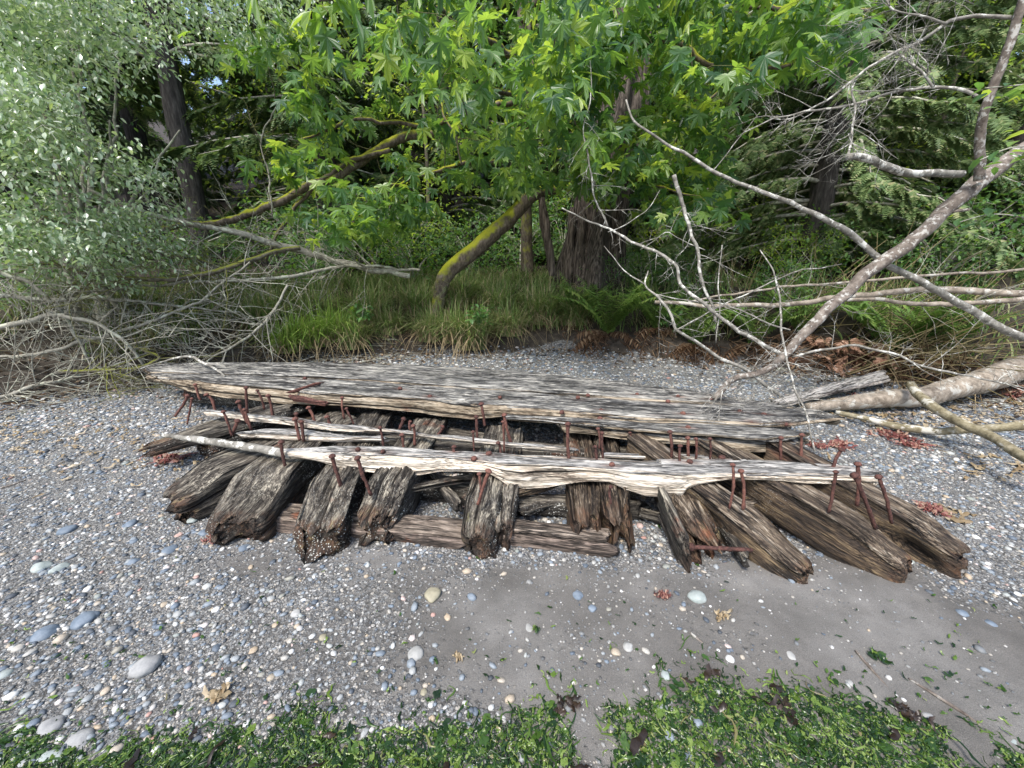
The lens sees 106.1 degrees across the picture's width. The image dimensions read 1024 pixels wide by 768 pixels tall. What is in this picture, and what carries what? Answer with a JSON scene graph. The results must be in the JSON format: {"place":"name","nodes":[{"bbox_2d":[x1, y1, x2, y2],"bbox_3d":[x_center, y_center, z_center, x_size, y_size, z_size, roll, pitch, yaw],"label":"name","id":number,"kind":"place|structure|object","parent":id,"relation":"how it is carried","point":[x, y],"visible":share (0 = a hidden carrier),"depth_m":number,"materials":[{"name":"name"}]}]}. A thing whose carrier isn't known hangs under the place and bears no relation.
{"place":"outdoors","nodes":[
{"label":"outdoors","id":0,"kind":"place"},
{"bbox_2d":[0,113,1023,767],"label":"beach","id":1,"kind":"structure","parent":0,"point":[808,621],"depth_m":1.81,"materials":[{"name":"gravel"}]},
{"bbox_2d":[0,221,130,302],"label":"leafy shrub","id":2,"kind":"object","parent":1,"relation":"on","point":[45,266],"visible":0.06,"depth_m":5.13,"materials":[{"name":"green plant"}]},
{"bbox_2d":[0,0,169,270],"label":"young tree","id":3,"kind":"object","parent":1,"relation":"on","point":[60,165],"visible":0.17,"depth_m":8.23,"materials":[{"name":"green plant"}]},
{"bbox_2d":[0,16,177,264],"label":"conifer tree","id":4,"kind":"object","parent":1,"relation":"on","point":[94,134],"visible":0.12,"depth_m":9.96,"materials":[{"name":"green plant"}]},
{"bbox_2d":[0,204,183,403],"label":"dead branch","id":5,"kind":"object","parent":1,"relation":"on","point":[25,280],"visible":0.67,"depth_m":4.34,"materials":[{"name":"wood"}]},
{"bbox_2d":[0,401,212,497],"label":"bleached weed","id":6,"kind":"object","parent":1,"relation":"on","point":[96,431],"visible":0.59,"depth_m":3.39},
{"bbox_2d":[0,229,215,396],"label":"dead branch","id":7,"kind":"object","parent":1,"relation":"on","point":[99,325],"visible":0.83,"depth_m":4.31,"materials":[{"name":"wood"}]},
{"bbox_2d":[0,292,216,410],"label":"dead branch","id":8,"kind":"object","parent":1,"relation":"on","point":[22,389],"visible":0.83,"depth_m":4.34,"materials":[{"name":"wood"}]},
{"bbox_2d":[3,3,245,224],"bbox_3d":[-16.126,-15.512,14.074,9.733,18.952,10.507,-3,16,-10],"label":"conifer tree","id":9,"kind":"object","parent":1,"relation":"on","point":[159,145],"visible":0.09,"depth_m":15.95,"materials":[{"name":"green plant"}]},
{"bbox_2d":[0,0,286,253],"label":"conifer tree","id":10,"kind":"object","parent":1,"relation":"on","point":[131,132],"visible":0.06,"depth_m":12.22,"materials":[{"name":"green plant"}]},
{"bbox_2d":[128,654,161,678],"bbox_3d":[-1.447,1.114,1.522,0.096,0.050,0.093,0,16,-1],"label":"beach stone","id":11,"kind":"object","parent":1,"relation":"on","point":[144,666],"visible":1,"depth_m":1.50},
{"bbox_2d":[43,252,252,404],"bbox_3d":[-4.366,-0.789,4.568,2.120,1.608,1.580,7,18,24],"label":"dead branch","id":12,"kind":"object","parent":1,"relation":"on","point":[153,361],"visible":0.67,"depth_m":4.48,"materials":[{"name":"wood"}]},
{"bbox_2d":[0,225,296,362],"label":"dead branch","id":13,"kind":"object","parent":1,"relation":"on","point":[7,295],"visible":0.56,"depth_m":4.83,"materials":[{"name":"wood"}]},
{"bbox_2d":[0,213,322,381],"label":"dead branch","id":14,"kind":"object","parent":1,"relation":"on","point":[68,346],"visible":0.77,"depth_m":4.67,"materials":[{"name":"wood"}]},
{"bbox_2d":[1,0,327,266],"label":"conifer tree","id":15,"kind":"object","parent":1,"relation":"on","point":[173,96],"visible":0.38,"depth_m":8.81,"materials":[{"name":"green plant"}]},
{"bbox_2d":[0,0,331,326],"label":"silvery shrub","id":16,"kind":"object","parent":1,"relation":"on","point":[22,125],"visible":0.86,"depth_m":4.06,"materials":[{"name":"green plant"}]},
{"bbox_2d":[131,205,281,290],"bbox_3d":[-5.173,-2.252,6.673,2.210,1.475,2.094,-14,21,-40],"label":"leafy shrub","id":17,"kind":"object","parent":1,"relation":"on","point":[232,250],"visible":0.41,"depth_m":6.47,"materials":[{"name":"green plant"}]},
{"bbox_2d":[6,191,419,344],"bbox_3d":[-3.589,-1.609,5.256,4.653,1.787,1.660,-6,17,-18],"label":"dead branch","id":18,"kind":"object","parent":1,"relation":"on","point":[339,266],"visible":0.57,"depth_m":5.32,"materials":[{"name":"wood"}]},
{"bbox_2d":[0,209,300,348],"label":"dead branch","id":19,"kind":"object","parent":18,"relation":"on","point":[206,273],"visible":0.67,"depth_m":4.64,"materials":[{"name":"wood"}]},
{"bbox_2d":[40,192,285,310],"bbox_3d":[-4.281,-1.662,4.969,2.382,1.615,1.574,-13,20,-37],"label":"dead branch","id":20,"kind":"object","parent":18,"relation":"on","point":[150,250],"visible":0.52,"depth_m":5.03,"materials":[{"name":"wood"}]},
{"bbox_2d":[7,166,409,289],"bbox_3d":[-3.482,-2.060,5.175,4.091,1.572,1.542,-5,17,-18],"label":"dead branch","id":21,"kind":"object","parent":18,"relation":"on","point":[267,241],"visible":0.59,"depth_m":5.17,"materials":[{"name":"wood"}]},
{"bbox_2d":[138,266,317,384],"bbox_3d":[-3.703,-0.737,4.806,2.064,1.380,1.833,0,16,0],"label":"dead branch","id":22,"kind":"object","parent":1,"relation":"on","point":[262,323],"visible":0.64,"depth_m":4.88,"materials":[{"name":"wood"}]},
{"bbox_2d":[144,0,367,256],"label":"young tree","id":23,"kind":"object","parent":1,"relation":"on","point":[214,123],"visible":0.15,"depth_m":10.39,"materials":[{"name":"green plant"}]},
{"bbox_2d":[195,275,317,356],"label":"sedge tussock","id":24,"kind":"object","parent":1,"relation":"on","point":[257,311],"visible":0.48,"depth_m":5.79,"materials":[{"name":"plant"}]},
{"bbox_2d":[151,0,385,203],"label":"conifer tree","id":25,"kind":"object","parent":1,"relation":"on","point":[221,180],"visible":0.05,"depth_m":15.41,"materials":[{"name":"green plant"}]},
{"bbox_2d":[243,52,295,214],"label":"dead branch","id":26,"kind":"object","parent":1,"relation":"on","point":[263,154],"visible":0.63,"depth_m":5.53,"materials":[{"name":"brown plant"}]},
{"bbox_2d":[228,305,323,361],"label":"sedge tussock","id":27,"kind":"object","parent":1,"relation":"on","point":[285,340],"visible":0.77,"depth_m":5.58,"materials":[{"name":"plant"}]},
{"bbox_2d":[180,0,381,248],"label":"young tree","id":28,"kind":"object","parent":1,"relation":"on","point":[321,202],"visible":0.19,"depth_m":8.63,"materials":[{"name":"green plant"}]},
{"bbox_2d":[234,181,372,273],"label":"leafy shrub","id":29,"kind":"object","parent":1,"relation":"on","point":[324,213],"visible":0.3,"depth_m":8.19,"materials":[{"name":"green plant"}]},
{"bbox_2d":[134,0,476,278],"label":"conifer tree","id":30,"kind":"object","parent":1,"relation":"on","point":[235,144],"visible":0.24,"depth_m":9.00,"materials":[{"name":"green plant"}]},
{"bbox_2d":[252,296,359,360],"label":"sedge tussock","id":31,"kind":"object","parent":1,"relation":"on","point":[315,337],"visible":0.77,"depth_m":5.74,"materials":[{"name":"plant"}]},
{"bbox_2d":[264,280,351,324],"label":"sedge tussock","id":32,"kind":"object","parent":1,"relation":"on","point":[323,304],"visible":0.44,"depth_m":6.18,"materials":[{"name":"plant"}]},
{"bbox_2d":[252,229,364,289],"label":"leafy shrub","id":33,"kind":"object","parent":1,"relation":"on","point":[308,262],"visible":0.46,"depth_m":6.91,"materials":[{"name":"green plant"}]},
{"bbox_2d":[176,0,471,255],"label":"conifer tree","id":34,"kind":"object","parent":1,"relation":"on","point":[229,132],"visible":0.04,"depth_m":12.72,"materials":[{"name":"green plant"}]},
{"bbox_2d":[296,289,372,358],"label":"sedge tussock","id":35,"kind":"object","parent":1,"relation":"on","point":[331,321],"visible":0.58,"depth_m":5.89,"materials":[{"name":"plant"}]},
{"bbox_2d":[315,306,400,360],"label":"sedge tussock","id":36,"kind":"object","parent":1,"relation":"on","point":[351,338],"visible":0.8,"depth_m":5.97,"materials":[{"name":"plant"}]},
{"bbox_2d":[320,273,413,350],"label":"sedge tussock","id":37,"kind":"object","parent":1,"relation":"on","point":[366,298],"visible":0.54,"depth_m":6.43,"materials":[{"name":"plant"}]},
{"bbox_2d":[310,177,443,273],"bbox_3d":[-3.139,-3.706,9.585,3.350,2.360,3.536,-10,19,-30],"label":"leafy shrub","id":38,"kind":"object","parent":1,"relation":"on","point":[369,250],"visible":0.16,"depth_m":9.23,"materials":[{"name":"green plant"}]},
{"bbox_2d":[362,298,420,345],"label":"sedge tussock","id":39,"kind":"object","parent":1,"relation":"on","point":[390,324],"visible":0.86,"depth_m":6.27,"materials":[{"name":"plant"}]},
{"bbox_2d":[342,187,467,277],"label":"leafy shrub","id":40,"kind":"object","parent":1,"relation":"on","point":[424,229],"visible":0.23,"depth_m":8.85,"materials":[{"name":"green plant"}]},
{"bbox_2d":[317,0,496,270],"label":"young tree","id":41,"kind":"object","parent":1,"relation":"on","point":[427,161],"visible":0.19,"depth_m":9.41,"materials":[{"name":"green plant"}]},
{"bbox_2d":[361,220,456,282],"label":"leafy shrub","id":42,"kind":"object","parent":1,"relation":"on","point":[404,260],"visible":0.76,"depth_m":7.63,"materials":[{"name":"green plant"}]},
{"bbox_2d":[378,271,465,322],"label":"sedge tussock","id":43,"kind":"object","parent":1,"relation":"on","point":[411,301],"visible":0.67,"depth_m":6.65,"materials":[{"name":"plant"}]},
{"bbox_2d":[388,300,463,357],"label":"sedge tussock","id":44,"kind":"object","parent":1,"relation":"on","point":[421,330],"visible":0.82,"depth_m":6.16,"materials":[{"name":"plant"}]},
{"bbox_2d":[287,0,565,262],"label":"conifer tree","id":45,"kind":"object","parent":1,"relation":"on","point":[381,5],"visible":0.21,"depth_m":11.50,"materials":[{"name":"green plant"}]},
{"bbox_2d":[405,296,498,360],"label":"sedge tussock","id":46,"kind":"object","parent":1,"relation":"on","point":[450,336],"visible":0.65,"depth_m":6.11,"materials":[{"name":"plant"}]},
{"bbox_2d":[419,265,505,319],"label":"sedge tussock","id":47,"kind":"object","parent":1,"relation":"on","point":[454,290],"visible":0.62,"depth_m":6.79,"materials":[{"name":"plant"}]},
{"bbox_2d":[417,296,526,362],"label":"sedge tussock","id":48,"kind":"object","parent":1,"relation":"on","point":[482,334],"visible":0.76,"depth_m":6.10,"materials":[{"name":"plant"}]},
{"bbox_2d":[427,210,523,278],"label":"leafy shrub","id":49,"kind":"object","parent":1,"relation":"on","point":[474,237],"visible":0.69,"depth_m":7.90,"materials":[{"name":"green plant"}]},
{"bbox_2d":[428,186,556,319],"bbox_3d":[-0.338,-2.150,6.665,2.373,2.499,0.326,-4,17,-15],"label":"leaning log","id":50,"kind":"object","parent":1,"relation":"on","point":[483,241],"visible":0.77,"depth_m":6.48,"materials":[{"name":"wood"}]},
{"bbox_2d":[452,271,545,324],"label":"sedge tussock","id":51,"kind":"object","parent":1,"relation":"on","point":[495,296],"visible":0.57,"depth_m":6.68,"materials":[{"name":"plant"}]},
{"bbox_2d":[0,525,1020,767],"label":"weed shreds","id":52,"kind":"object","parent":1,"relation":"on","point":[585,685],"visible":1,"depth_m":1.45,"materials":[{"name":"plant"}]},
{"bbox_2d":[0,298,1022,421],"bbox_3d":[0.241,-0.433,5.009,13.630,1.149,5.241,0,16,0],"label":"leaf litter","id":53,"kind":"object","parent":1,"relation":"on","point":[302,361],"visible":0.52,"depth_m":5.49,"materials":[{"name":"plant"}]},
{"bbox_2d":[0,343,1023,767],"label":"gravel","id":54,"kind":"structure","parent":1,"relation":"on","point":[178,613],"depth_m":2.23,"materials":[{"name":"gravel"}]},
{"bbox_2d":[0,258,1023,365],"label":"bank grass","id":55,"kind":"structure","parent":1,"relation":"on","point":[516,277],"depth_m":6.49,"materials":[{"name":"plant"}]},
{"bbox_2d":[0,338,1023,421],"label":"twig litter","id":56,"kind":"object","parent":1,"relation":"on","point":[332,359],"visible":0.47,"depth_m":4.72,"materials":[{"name":"brown plant"}]},
{"bbox_2d":[0,635,1023,767],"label":"seaweed","id":57,"kind":"object","parent":1,"relation":"on","point":[641,759],"visible":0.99,"depth_m":1.28,"materials":[{"name":"plant"}]},
{"bbox_2d":[481,292,551,350],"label":"sedge tussock","id":58,"kind":"object","parent":1,"relation":"on","point":[517,325],"visible":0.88,"depth_m":6.27,"materials":[{"name":"plant"}]},
{"bbox_2d":[470,205,567,273],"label":"leafy shrub","id":59,"kind":"object","parent":1,"relation":"on","point":[535,225],"visible":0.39,"depth_m":9.16,"materials":[{"name":"green plant"}]},
{"bbox_2d":[123,663,938,767],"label":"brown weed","id":60,"kind":"object","parent":1,"relation":"on","point":[637,742],"visible":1,"depth_m":1.28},
{"bbox_2d":[485,269,587,341],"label":"sedge tussock","id":61,"kind":"object","parent":1,"relation":"on","point":[540,305],"visible":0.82,"depth_m":6.61,"materials":[{"name":"plant"}]},
{"bbox_2d":[431,0,655,260],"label":"conifer tree","id":62,"kind":"object","parent":1,"relation":"on","point":[505,201],"visible":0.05,"depth_m":12.28,"materials":[{"name":"green plant"}]},
{"bbox_2d":[177,0,921,278],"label":"maple tree","id":63,"kind":"object","parent":1,"relation":"on","point":[570,41],"visible":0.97,"depth_m":4.54,"materials":[{"name":"green plant"}]},
{"bbox_2d":[139,119,460,241],"bbox_3d":[-3.207,-3.082,5.963,4.827,2.127,1.065,-1,16,-3],"label":"mossy limb","id":64,"kind":"object","parent":63,"relation":"attached to","point":[393,141],"visible":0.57,"depth_m":5.86,"materials":[{"name":"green plant"}]},
{"bbox_2d":[216,148,390,267],"bbox_3d":[-3.148,-2.648,5.854,2.656,1.812,0.903,-3,16,-11],"label":"mossy limb","id":65,"kind":"object","parent":64,"relation":"attached to","point":[342,166],"visible":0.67,"depth_m":5.86,"materials":[{"name":"green plant"}]},
{"bbox_2d":[948,82,1023,230],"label":"leafy branch","id":66,"kind":"object","parent":63,"relation":"attached to","point":[1013,94],"visible":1,"depth_m":2.42,"materials":[{"name":"green plant"}]},
{"bbox_2d":[138,362,970,583],"bbox_3d":[-0.864,0.384,3.183,6.857,0.708,2.545,2,16,8],"label":"wooden wreck","id":67,"kind":"object","parent":1,"relation":"on","point":[278,458],"visible":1,"depth_m":2.45,"materials":[{"name":"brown wood"}]},
{"bbox_2d":[516,178,629,265],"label":"leafy shrub","id":68,"kind":"object","parent":1,"relation":"on","point":[554,215],"visible":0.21,"depth_m":9.94,"materials":[{"name":"green plant"}]},
{"bbox_2d":[531,283,624,349],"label":"sedge tussock","id":69,"kind":"object","parent":1,"relation":"on","point":[571,314],"visible":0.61,"depth_m":6.59,"materials":[{"name":"plant"}]},
{"bbox_2d":[544,273,620,331],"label":"sword fern","id":70,"kind":"object","parent":1,"relation":"on","point":[569,294],"visible":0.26,"depth_m":6.56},
{"bbox_2d":[550,1,659,300],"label":"cedar snag","id":71,"kind":"object","parent":1,"relation":"on","point":[585,242],"visible":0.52,"depth_m":7.10,"materials":[{"name":"brown plant"}]},
{"bbox_2d":[557,269,673,359],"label":"sword fern","id":72,"kind":"object","parent":1,"relation":"on","point":[618,317],"visible":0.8,"depth_m":6.05,"materials":[{"name":"plant"}]},
{"bbox_2d":[536,0,744,283],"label":"conifer tree","id":73,"kind":"object","parent":1,"relation":"on","point":[637,224],"visible":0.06,"depth_m":9.62,"materials":[{"name":"green plant"}]},
{"bbox_2d":[621,241,679,286],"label":"leafy shrub","id":74,"kind":"object","parent":1,"relation":"on","point":[640,264],"visible":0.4,"depth_m":7.49,"materials":[{"name":"green plant"}]},
{"bbox_2d":[614,274,706,363],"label":"sword fern","id":75,"kind":"object","parent":1,"relation":"on","point":[648,314],"visible":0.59,"depth_m":6.08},
{"bbox_2d":[632,244,705,288],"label":"leafy shrub","id":76,"kind":"object","parent":1,"relation":"on","point":[673,269],"visible":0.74,"depth_m":7.05,"materials":[{"name":"green plant"}]},
{"bbox_2d":[642,292,752,370],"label":"sword fern","id":77,"kind":"object","parent":1,"relation":"on","point":[704,329],"visible":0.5,"depth_m":5.80,"materials":[{"name":"plant"}]},
{"bbox_2d":[650,6,821,275],"bbox_3d":[4.509,-5.961,8.030,3.739,7.348,4.052,-12,20,-36],"label":"young tree","id":78,"kind":"object","parent":1,"relation":"on","point":[702,148],"visible":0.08,"depth_m":8.09,"materials":[{"name":"green plant"}]},
{"bbox_2d":[703,286,824,372],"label":"sword fern","id":79,"kind":"object","parent":1,"relation":"on","point":[751,325],"visible":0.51,"depth_m":5.55,"materials":[{"name":"plant"}]},
{"bbox_2d":[626,3,911,274],"bbox_3d":[5.835,-6.910,8.402,6.342,9.603,5.942,9,18,28],"label":"conifer tree","id":80,"kind":"object","parent":1,"relation":"on","point":[762,199],"visible":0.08,"depth_m":8.14,"materials":[{"name":"green plant"}]},
{"bbox_2d":[736,253,834,301],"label":"leafy shrub","id":81,"kind":"object","parent":1,"relation":"on","point":[792,265],"visible":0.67,"depth_m":5.96,"materials":[{"name":"green plant"}]},
{"bbox_2d":[561,0,1023,452],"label":"fallen tree","id":82,"kind":"object","parent":1,"relation":"on","point":[978,181],"visible":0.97,"depth_m":3.02,"materials":[{"name":"wood"}]},
{"bbox_2d":[741,220,858,283],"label":"leafy shrub","id":83,"kind":"object","parent":1,"relation":"on","point":[791,242],"visible":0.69,"depth_m":6.71,"materials":[{"name":"green plant"}]},
{"bbox_2d":[751,271,866,373],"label":"sword fern","id":84,"kind":"object","parent":1,"relation":"on","point":[794,323],"visible":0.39,"depth_m":5.61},
{"bbox_2d":[741,203,894,280],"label":"leafy shrub","id":85,"kind":"object","parent":1,"relation":"on","point":[785,252],"visible":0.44,"depth_m":6.84,"materials":[{"name":"green plant"}]},
{"bbox_2d":[629,0,1023,287],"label":"hemlock tree","id":86,"kind":"object","parent":1,"relation":"on","point":[938,133],"visible":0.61,"depth_m":6.18,"materials":[{"name":"green plant"}]},
{"bbox_2d":[771,370,890,405],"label":"driftwood slab","id":87,"kind":"structure","parent":1,"relation":"on","point":[873,378],"depth_m":4.37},
{"bbox_2d":[720,320,947,387],"bbox_3d":[4.236,-0.249,5.278,2.502,1.283,1.259,8,18,26],"label":"dead bough","id":88,"kind":"object","parent":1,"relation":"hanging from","point":[799,361],"visible":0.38,"depth_m":5.22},
{"bbox_2d":[769,333,901,377],"bbox_3d":[4.264,-0.413,5.400,1.782,0.579,0.673,8,18,25],"label":"dead bough","id":89,"kind":"object","parent":1,"relation":"on","point":[843,360],"visible":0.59,"depth_m":5.13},
{"bbox_2d":[669,3,1023,276],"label":"conifer tree","id":90,"kind":"object","parent":1,"relation":"on","point":[1011,108],"visible":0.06,"depth_m":6.93,"materials":[{"name":"green plant"}]},
{"bbox_2d":[688,217,1023,357],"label":"dead stalks","id":91,"kind":"object","parent":1,"relation":"on","point":[893,296],"visible":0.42,"depth_m":5.25,"materials":[{"name":"plant"}]},
{"bbox_2d":[756,0,1023,259],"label":"conifer tree","id":92,"kind":"object","parent":1,"relation":"on","point":[960,83],"visible":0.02,"depth_m":9.79,"materials":[{"name":"green plant"}]},
{"bbox_2d":[769,397,1023,480],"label":"dead leaves","id":93,"kind":"object","parent":1,"relation":"on","point":[980,467],"visible":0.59,"depth_m":3.80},
{"bbox_2d":[804,355,1023,462],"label":"driftwood log","id":94,"kind":"object","parent":1,"relation":"on","point":[911,396],"visible":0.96,"depth_m":3.93,"materials":[{"name":"wood"}]},
{"bbox_2d":[819,277,1016,385],"bbox_3d":[5.002,-0.228,5.230,1.911,2.421,1.956,4,16,14],"label":"sword fern","id":95,"kind":"object","parent":1,"relation":"on","point":[875,318],"visible":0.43,"depth_m":4.92,"materials":[{"name":"plant"}]},
{"bbox_2d":[828,0,1023,273],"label":"conifer tree","id":96,"kind":"object","parent":1,"relation":"on","point":[1016,65],"visible":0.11,"depth_m":7.11,"materials":[{"name":"green plant"}]},
{"bbox_2d":[842,263,1023,410],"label":"dead stalks","id":97,"kind":"object","parent":1,"relation":"on","point":[932,349],"visible":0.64,"depth_m":4.70,"materials":[{"name":"plant"}]},
{"bbox_2d":[842,168,1023,284],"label":"leafy shrub","id":98,"kind":"object","parent":1,"relation":"on","point":[1001,223],"visible":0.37,"depth_m":5.88,"materials":[{"name":"green plant"}]},
{"bbox_2d":[843,0,1023,269],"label":"young tree","id":99,"kind":"object","parent":1,"relation":"on","point":[982,45],"visible":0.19,"depth_m":6.72,"materials":[{"name":"green plant"}]},
{"bbox_2d":[846,277,1023,340],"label":"bare pole","id":100,"kind":"object","parent":1,"relation":"on","point":[974,302],"visible":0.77,"depth_m":3.85,"materials":[{"name":"plant"}]},
{"bbox_2d":[654,286,1023,322],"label":"bare pole","id":101,"kind":"object","parent":100,"relation":"on","point":[976,291],"visible":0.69,"depth_m":3.90,"materials":[{"name":"grey plant"}]},
{"bbox_2d":[688,235,1023,301],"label":"bare pole","id":102,"kind":"object","parent":101,"relation":"on","point":[920,275],"visible":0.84,"depth_m":4.10,"materials":[{"name":"plant"}]},
{"bbox_2d":[849,306,1022,410],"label":"dead stalks","id":103,"kind":"object","parent":1,"relation":"on","point":[964,354],"visible":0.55,"depth_m":4.64,"materials":[{"name":"plant"}]},
{"bbox_2d":[870,225,1023,293],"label":"leafy shrub","id":104,"kind":"object","parent":1,"relation":"on","point":[959,257],"visible":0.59,"depth_m":5.46,"materials":[{"name":"green plant"}]},
{"bbox_2d":[877,284,1023,402],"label":"sword fern","id":105,"kind":"object","parent":1,"relation":"on","point":[935,330],"visible":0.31,"depth_m":4.71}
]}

